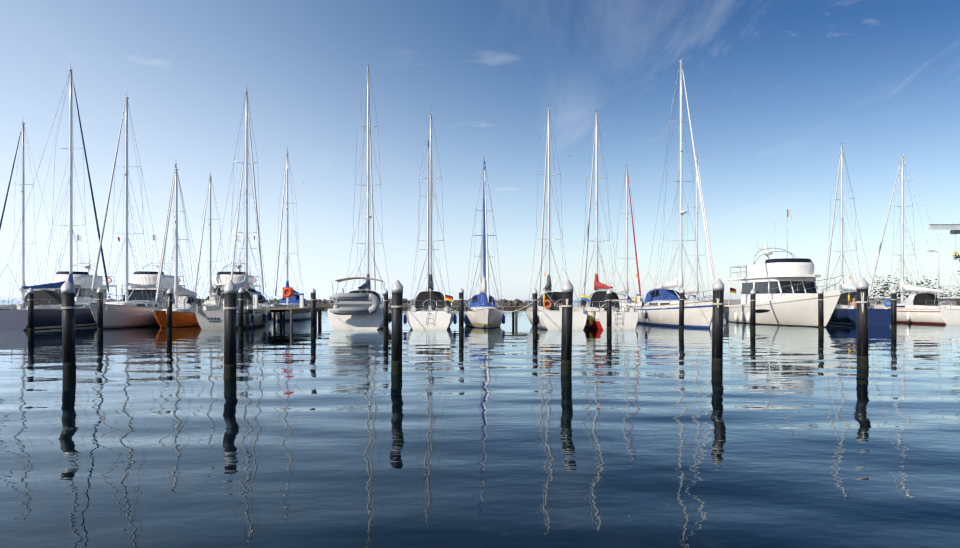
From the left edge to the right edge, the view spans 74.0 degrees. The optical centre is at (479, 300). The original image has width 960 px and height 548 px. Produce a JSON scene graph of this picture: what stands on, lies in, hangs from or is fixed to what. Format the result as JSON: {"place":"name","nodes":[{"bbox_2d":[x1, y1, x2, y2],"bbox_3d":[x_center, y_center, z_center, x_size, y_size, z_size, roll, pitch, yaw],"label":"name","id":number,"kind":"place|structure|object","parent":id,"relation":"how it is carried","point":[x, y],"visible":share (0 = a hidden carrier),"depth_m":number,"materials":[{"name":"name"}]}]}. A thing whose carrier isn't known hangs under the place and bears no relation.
{"place":"outdoors","nodes":[
{"label":"outdoors","id":0,"kind":"place"},
{"bbox_2d":[34,302,749,314],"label":"mooring lines","id":1,"kind":"object","parent":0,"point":[390,305],"visible":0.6,"depth_m":36.17,"materials":[{"name":"grey fabric"}]},
{"bbox_2d":[0,300,959,547],"bbox_3d":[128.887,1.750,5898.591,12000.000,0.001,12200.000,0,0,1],"label":"sea water","id":2,"kind":"structure","parent":0,"point":[507,434],"depth_m":8.01,"materials":[{"name":"teal liquid"}]},
{"bbox_2d":[0,121,60,304],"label":"yacht","id":3,"kind":"object","parent":2,"relation":"on","point":[23,184],"visible":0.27,"depth_m":54.93,"materials":[{"name":"silver"}]},
{"bbox_2d":[27,288,33,333],"bbox_3d":[-23.056,1.050,32.732,0.310,3.400,0.318,0,0,-15],"label":"pile","id":4,"kind":"object","parent":2,"relation":"on","point":[30,292],"visible":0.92,"depth_m":32.63,"materials":[{"name":"grey"}]},
{"bbox_2d":[0,62,112,330],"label":"sailboat","id":5,"kind":"object","parent":2,"relation":"on","point":[13,317],"visible":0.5,"depth_m":40.79,"materials":[{"name":"blue"}]},
{"bbox_2d":[61,280,75,376],"bbox_3d":[-9.412,1.146,14.599,0.304,3.210,0.296,0,1,30],"label":"pile","id":6,"kind":"object","parent":2,"relation":"in","point":[68,307],"visible":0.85,"depth_m":14.49,"materials":[{"name":"grey"}]},
{"bbox_2d":[34,234,116,302],"bbox_3d":[-35.926,-1.919,56.551,3.485,7.840,11.680,0,0,-4],"label":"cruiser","id":7,"kind":"object","parent":2,"relation":"on","point":[80,285],"visible":0.23,"depth_m":56.14,"materials":[{"name":"white"}]},
{"bbox_2d":[97,287,102,333],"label":"pile","id":8,"kind":"object","parent":2,"relation":"on","point":[99,310],"visible":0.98,"depth_m":32.89,"materials":[{"name":"grey"}]},
{"bbox_2d":[86,96,170,328],"bbox_3d":[-23.338,-5.949,42.666,3.795,15.900,10.788,0,0,-4],"label":"yacht","id":9,"kind":"object","parent":2,"relation":"on","point":[135,302],"visible":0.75,"depth_m":41.87,"materials":[{"name":"grey plastic"}]},
{"bbox_2d":[120,235,184,303],"bbox_3d":[-29.182,-1.919,56.508,3.485,7.840,10.680,0,0,-4],"label":"cruiser","id":10,"kind":"object","parent":2,"relation":"on","point":[145,278],"visible":0.35,"depth_m":55.42,"materials":[{"name":"white"}]},
{"bbox_2d":[166,288,172,333],"bbox_3d":[-16.215,1.065,33.283,0.310,3.370,0.318,1,-1,-38],"label":"pile","id":11,"kind":"object","parent":2,"relation":"on","point":[169,309],"visible":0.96,"depth_m":33.17,"materials":[{"name":"grey"}]},
{"bbox_2d":[156,163,205,304],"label":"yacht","id":12,"kind":"object","parent":2,"relation":"on","point":[174,239],"visible":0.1,"depth_m":55.03,"materials":[{"name":"silver"}]},
{"bbox_2d":[152,166,211,327],"bbox_3d":[-20.066,-3.599,42.753,2.747,11.200,8.080,0,0,-4],"label":"sailboat","id":13,"kind":"object","parent":2,"relation":"on","point":[180,318],"visible":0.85,"depth_m":42.08,"materials":[{"name":"orange"}]},
{"bbox_2d":[190,170,226,305],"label":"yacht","id":14,"kind":"object","parent":2,"relation":"on","point":[210,286],"visible":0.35,"depth_m":55.01,"materials":[{"name":"silver"}]},
{"bbox_2d":[224,280,236,378],"bbox_3d":[-5.577,1.151,14.234,0.296,3.200,0.304,0,-1,-2],"label":"pile","id":15,"kind":"object","parent":2,"relation":"in","point":[230,300],"visible":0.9,"depth_m":14.14,"materials":[{"name":"grey"}]},
{"bbox_2d":[194,84,271,329],"bbox_3d":[-15.997,-6.449,42.876,3.714,16.900,11.575,0,0,-4],"label":"yacht","id":16,"kind":"object","parent":2,"relation":"on","point":[211,317],"visible":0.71,"depth_m":42.40,"materials":[{"name":"white plastic"}]},
{"bbox_2d":[209,235,259,306],"bbox_3d":[-21.946,-1.919,56.649,3.485,7.840,9.980,0,0,-4],"label":"cruiser","id":17,"kind":"object","parent":2,"relation":"on","point":[214,299],"visible":0.31,"depth_m":55.51,"materials":[{"name":"white"}]},
{"bbox_2d":[238,288,243,333],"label":"pile","id":18,"kind":"object","parent":2,"relation":"on","point":[240,310],"visible":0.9,"depth_m":33.45,"materials":[{"name":"grey"}]},
{"bbox_2d":[231,147,276,318],"bbox_3d":[-20.611,-6.399,56.837,3.207,16.800,11.128,0,0,-4],"label":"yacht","id":19,"kind":"object","parent":2,"relation":"on","point":[260,297],"visible":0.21,"depth_m":55.94,"materials":[{"name":"silver"}]},
{"bbox_2d":[245,307,320,328],"bbox_3d":[-13.262,1.631,43.839,2.900,2.240,9.399,0,0,-4],"label":"dock","id":20,"kind":"object","parent":2,"relation":"on","point":[296,310],"visible":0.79,"depth_m":40.42,"materials":[{"name":"wood"}]},
{"bbox_2d":[269,146,310,320],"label":"yacht","id":21,"kind":"object","parent":2,"relation":"on","point":[294,300],"visible":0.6,"depth_m":55.95,"materials":[{"name":"blue"}]},
{"bbox_2d":[310,288,315,332],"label":"pile","id":22,"kind":"object","parent":2,"relation":"on","point":[313,309],"visible":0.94,"depth_m":33.74,"materials":[{"name":"grey"}]},
{"bbox_2d":[108,298,537,305],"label":"breakwater rocks","id":23,"kind":"object","parent":2,"relation":"in","point":[406,302],"visible":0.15,"depth_m":188.67,"materials":[{"name":"grey stone"}]},
{"bbox_2d":[328,65,391,329],"bbox_3d":[-7.722,-7.399,43.330,4.018,18.800,13.100,0,0,-4],"label":"yacht","id":24,"kind":"object","parent":2,"relation":"on","point":[361,308],"visible":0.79,"depth_m":37.75,"materials":[{"name":"grey plastic"}]},
{"bbox_2d":[25,306,728,322],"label":"pier","id":25,"kind":"structure","parent":2,"relation":"in","point":[508,308],"depth_m":49.45,"materials":[{"name":"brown wood"}]},
{"bbox_2d":[383,289,388,332],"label":"pile","id":26,"kind":"object","parent":2,"relation":"on","point":[385,313],"visible":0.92,"depth_m":33.99,"materials":[{"name":"grey"}]},
{"bbox_2d":[391,280,402,374],"bbox_3d":[-1.963,1.135,15.047,0.304,3.230,0.296,0,0,29],"label":"pile","id":27,"kind":"object","parent":2,"relation":"in","point":[397,316],"visible":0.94,"depth_m":14.94,"materials":[{"name":"grey"}]},
{"bbox_2d":[411,138,442,305],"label":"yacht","id":28,"kind":"object","parent":2,"relation":"on","point":[427,240],"visible":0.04,"depth_m":56.55,"materials":[{"name":"silver"}]},
{"bbox_2d":[403,110,456,329],"bbox_3d":[-3.297,-5.599,42.723,3.421,15.200,10.327,0,0,-4],"label":"yacht","id":29,"kind":"object","parent":2,"relation":"on","point":[431,310],"visible":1,"depth_m":40.93,"materials":[{"name":"white plastic"}]},
{"bbox_2d":[247,287,639,328],"bbox_3d":[-5.094,0.621,44.597,36.260,2.860,9.815,0,0,-4],"label":"dock gear","id":30,"kind":"object","parent":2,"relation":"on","point":[287,292],"visible":0.75,"depth_m":39.73,"materials":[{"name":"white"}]},
{"bbox_2d":[459,288,463,332],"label":"pile","id":31,"kind":"object","parent":2,"relation":"on","point":[461,310],"visible":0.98,"depth_m":34.28,"materials":[{"name":"grey"}]},
{"bbox_2d":[466,157,500,305],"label":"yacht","id":32,"kind":"object","parent":2,"relation":"on","point":[482,268],"visible":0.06,"depth_m":57.23,"materials":[{"name":"silver"}]},
{"bbox_2d":[464,159,504,328],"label":"yacht","id":33,"kind":"object","parent":2,"relation":"on","point":[489,315],"visible":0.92,"depth_m":41.39,"materials":[{"name":"beige plastic"}]},
{"bbox_2d":[532,289,537,332],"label":"pile","id":34,"kind":"object","parent":2,"relation":"on","point":[535,314],"visible":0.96,"depth_m":34.56,"materials":[{"name":"grey"}]},
{"bbox_2d":[526,105,589,329],"bbox_3d":[4.761,-5.750,42.568,3.382,15.500,10.293,0,0,-4],"label":"yacht","id":35,"kind":"object","parent":2,"relation":"on","point":[549,304],"visible":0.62,"depth_m":40.64,"materials":[{"name":"grey plastic"}]},
{"bbox_2d":[561,280,572,374],"bbox_3d":[2.059,1.131,15.161,0.296,3.240,0.304,1,0,21],"label":"pile","id":36,"kind":"object","parent":2,"relation":"in","point":[566,332],"visible":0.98,"depth_m":15.06,"materials":[{"name":"grey"}]},
{"bbox_2d":[576,112,637,329],"bbox_3d":[7.899,-5.550,42.449,3.057,15.100,9.784,0,0,-4],"label":"sailboat","id":37,"kind":"object","parent":2,"relation":"on","point":[624,317],"visible":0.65,"depth_m":40.86,"materials":[{"name":"red"}]},
{"bbox_2d":[606,289,611,331],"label":"pile","id":38,"kind":"object","parent":2,"relation":"on","point":[609,310],"visible":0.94,"depth_m":34.80,"materials":[{"name":"grey"}]},
{"bbox_2d":[612,165,644,305],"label":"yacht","id":39,"kind":"object","parent":2,"relation":"on","point":[620,294],"visible":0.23,"depth_m":57.79,"materials":[{"name":"silver"}]},
{"bbox_2d":[626,57,713,328],"bbox_3d":[13.753,-7.500,44.600,4.369,19.000,13.283,0,0,-4],"label":"yacht","id":40,"kind":"object","parent":2,"relation":"on","point":[697,315],"visible":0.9,"depth_m":43.65,"materials":[{"name":"white plastic"}]},
{"bbox_2d":[679,288,684,331],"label":"pile","id":41,"kind":"object","parent":2,"relation":"on","point":[681,307],"visible":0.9,"depth_m":35.07,"materials":[{"name":"black wood"}]},
{"bbox_2d":[671,155,714,300],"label":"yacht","id":42,"kind":"object","parent":2,"relation":"on","point":[693,290],"visible":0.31,"depth_m":58.46,"materials":[{"name":"white"}]},
{"bbox_2d":[711,278,724,371],"bbox_3d":[5.874,1.106,15.774,0.304,3.290,0.296,1,0,18],"label":"pile","id":43,"kind":"object","parent":2,"relation":"in","point":[718,303],"visible":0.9,"depth_m":15.67,"materials":[{"name":"grey"}]},
{"bbox_2d":[750,289,755,331],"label":"pile","id":44,"kind":"object","parent":2,"relation":"on","point":[752,310],"visible":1,"depth_m":35.33,"materials":[{"name":"black wood"}]},
{"bbox_2d":[723,209,845,326],"bbox_3d":[22.016,-2.287,46.012,4.259,8.624,13.580,0,0,-4],"label":"motor yacht","id":45,"kind":"object","parent":2,"relation":"on","point":[786,289],"visible":0.96,"depth_m":44.48,"materials":[{"name":"white plastic"}]},
{"bbox_2d":[818,289,823,331],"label":"pile","id":46,"kind":"object","parent":2,"relation":"on","point":[820,310],"visible":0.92,"depth_m":35.58,"materials":[{"name":"grey"}]},
{"bbox_2d":[710,286,959,305],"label":"quay wall","id":47,"kind":"structure","parent":2,"relation":"in","point":[955,301],"depth_m":61.19,"materials":[{"name":"concrete"}]},
{"bbox_2d":[869,275,959,297],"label":"quay bushes","id":48,"kind":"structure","parent":47,"relation":"on","point":[899,295],"depth_m":68.77,"materials":[{"name":"green plant"}]},
{"bbox_2d":[927,250,939,297],"bbox_3d":[44.857,-2.570,63.031,1.130,4.740,0.240,0,0,1],"label":"lamp post","id":49,"kind":"object","parent":47,"relation":"on","point":[938,295],"visible":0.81,"depth_m":62.98,"materials":[{"name":"metal"}]},
{"bbox_2d":[928,222,959,254],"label":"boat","id":50,"kind":"object","parent":47,"relation":"on","point":[946,226],"visible":1,"depth_m":64.87,"materials":[{"name":"metal"}]},
{"bbox_2d":[823,143,890,325],"bbox_3d":[27.914,-5.250,48.864,3.671,14.500,11.290,0,0,13],"label":"sailboat","id":51,"kind":"object","parent":2,"relation":"on","point":[845,312],"visible":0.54,"depth_m":46.50,"materials":[{"name":"blue plastic"}]},
{"bbox_2d":[856,278,868,368],"bbox_3d":[9.781,1.086,16.298,0.304,3.330,0.296,0,-1,12],"label":"pile","id":52,"kind":"object","parent":2,"relation":"in","point":[862,288],"visible":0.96,"depth_m":16.20,"materials":[{"name":"grey metal"}]},
{"bbox_2d":[891,288,896,330],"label":"pile","id":53,"kind":"object","parent":2,"relation":"on","point":[893,309],"visible":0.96,"depth_m":35.83,"materials":[{"name":"grey"}]},
{"bbox_2d":[868,154,959,324],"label":"yacht","id":54,"kind":"object","parent":2,"relation":"on","point":[925,307],"visible":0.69,"depth_m":48.52,"materials":[{"name":"white plastic"}]},
{"bbox_2d":[0,0,959,299],"label":"sky","id":55,"kind":"structure","parent":0,"point":[775,89],"materials":[{"name":"blue"}]}
]}

